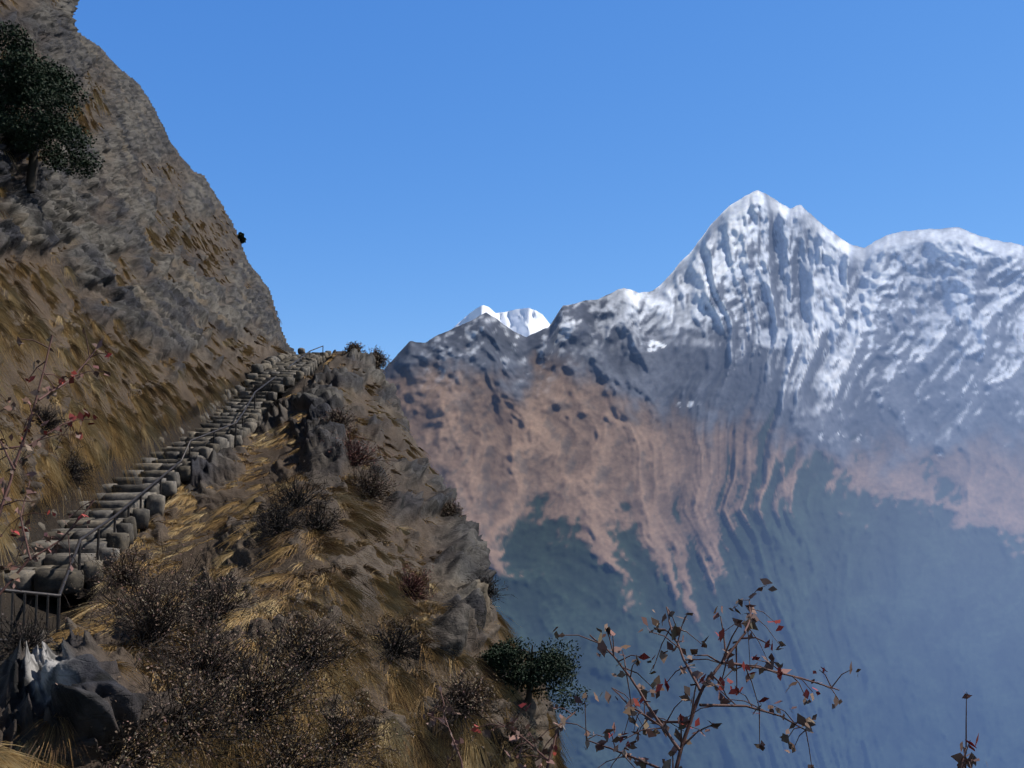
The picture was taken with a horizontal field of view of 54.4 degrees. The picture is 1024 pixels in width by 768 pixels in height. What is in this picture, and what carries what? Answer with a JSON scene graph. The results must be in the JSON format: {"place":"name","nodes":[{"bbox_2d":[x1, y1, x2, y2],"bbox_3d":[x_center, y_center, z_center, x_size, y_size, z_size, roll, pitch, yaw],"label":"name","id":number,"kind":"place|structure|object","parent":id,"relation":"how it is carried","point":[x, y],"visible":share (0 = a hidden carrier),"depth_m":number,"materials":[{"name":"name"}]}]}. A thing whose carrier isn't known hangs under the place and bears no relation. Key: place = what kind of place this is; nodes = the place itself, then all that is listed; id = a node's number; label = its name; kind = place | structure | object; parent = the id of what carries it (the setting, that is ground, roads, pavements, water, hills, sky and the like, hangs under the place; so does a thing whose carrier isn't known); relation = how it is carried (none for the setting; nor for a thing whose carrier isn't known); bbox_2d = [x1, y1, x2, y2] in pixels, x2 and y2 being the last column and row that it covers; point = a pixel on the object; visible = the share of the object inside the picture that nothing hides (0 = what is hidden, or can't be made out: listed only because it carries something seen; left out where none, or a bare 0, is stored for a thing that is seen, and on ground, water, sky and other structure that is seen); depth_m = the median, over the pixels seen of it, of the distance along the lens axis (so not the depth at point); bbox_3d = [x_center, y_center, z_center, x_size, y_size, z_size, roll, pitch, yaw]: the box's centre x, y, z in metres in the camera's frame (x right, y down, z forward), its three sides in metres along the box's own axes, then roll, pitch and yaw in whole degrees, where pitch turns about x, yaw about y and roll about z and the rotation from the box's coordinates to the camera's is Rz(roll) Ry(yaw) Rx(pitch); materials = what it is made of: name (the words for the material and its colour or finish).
{"place":"outdoors","nodes":[
{"label":"outdoors","id":0,"kind":"place"},
{"bbox_2d":[0,0,560,767],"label":"rocky hillside","id":1,"kind":"structure","parent":0,"point":[110,210],"depth_m":31.63,"materials":[{"name":"stone"}]},
{"bbox_2d":[0,348,331,593],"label":"stone stairway","id":2,"kind":"object","parent":1,"relation":"on","point":[46,573],"visible":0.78,"depth_m":28.85,"materials":[{"name":"grey stone"}]},
{"bbox_2d":[0,346,322,641],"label":"steel handrail","id":3,"kind":"object","parent":2,"relation":"on","point":[44,594],"visible":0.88,"depth_m":21.24,"materials":[{"name":"black metal"}]},
{"bbox_2d":[0,341,545,767],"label":"shrubs","id":4,"kind":"object","parent":1,"relation":"on","point":[148,623],"visible":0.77,"depth_m":15.18,"materials":[{"name":"brown plant"}]},
{"bbox_2d":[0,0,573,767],"bbox_3d":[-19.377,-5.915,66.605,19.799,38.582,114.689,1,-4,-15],"label":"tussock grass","id":5,"kind":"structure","parent":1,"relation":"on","point":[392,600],"depth_m":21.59,"materials":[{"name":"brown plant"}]},
{"bbox_2d":[0,20,590,716],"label":"juniper trees","id":6,"kind":"object","parent":1,"relation":"on","point":[34,80],"visible":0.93,"depth_m":33.20,"materials":[{"name":"green plant"}]},
{"bbox_2d":[0,327,987,767],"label":"leafy branches","id":7,"kind":"object","parent":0,"point":[748,623],"visible":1,"depth_m":2.50,"materials":[{"name":"brown plant"}]},
{"bbox_2d":[454,305,549,336],"bbox_3d":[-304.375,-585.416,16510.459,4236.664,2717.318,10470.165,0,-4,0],"label":"snow peak","id":8,"kind":"structure","parent":0,"point":[525,322],"depth_m":20293.81,"materials":[{"name":"white snow"}]},
{"bbox_2d":[72,0,1023,368],"label":"sky","id":9,"kind":"structure","parent":0,"point":[391,172],"materials":[{"name":"blue"}]},
{"bbox_2d":[383,190,1023,767],"bbox_3d":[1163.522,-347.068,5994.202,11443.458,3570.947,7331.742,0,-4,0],"label":"mountain","id":10,"kind":"structure","parent":0,"point":[813,420],"depth_m":5592.76,"materials":[{"name":"stone"}]}
]}

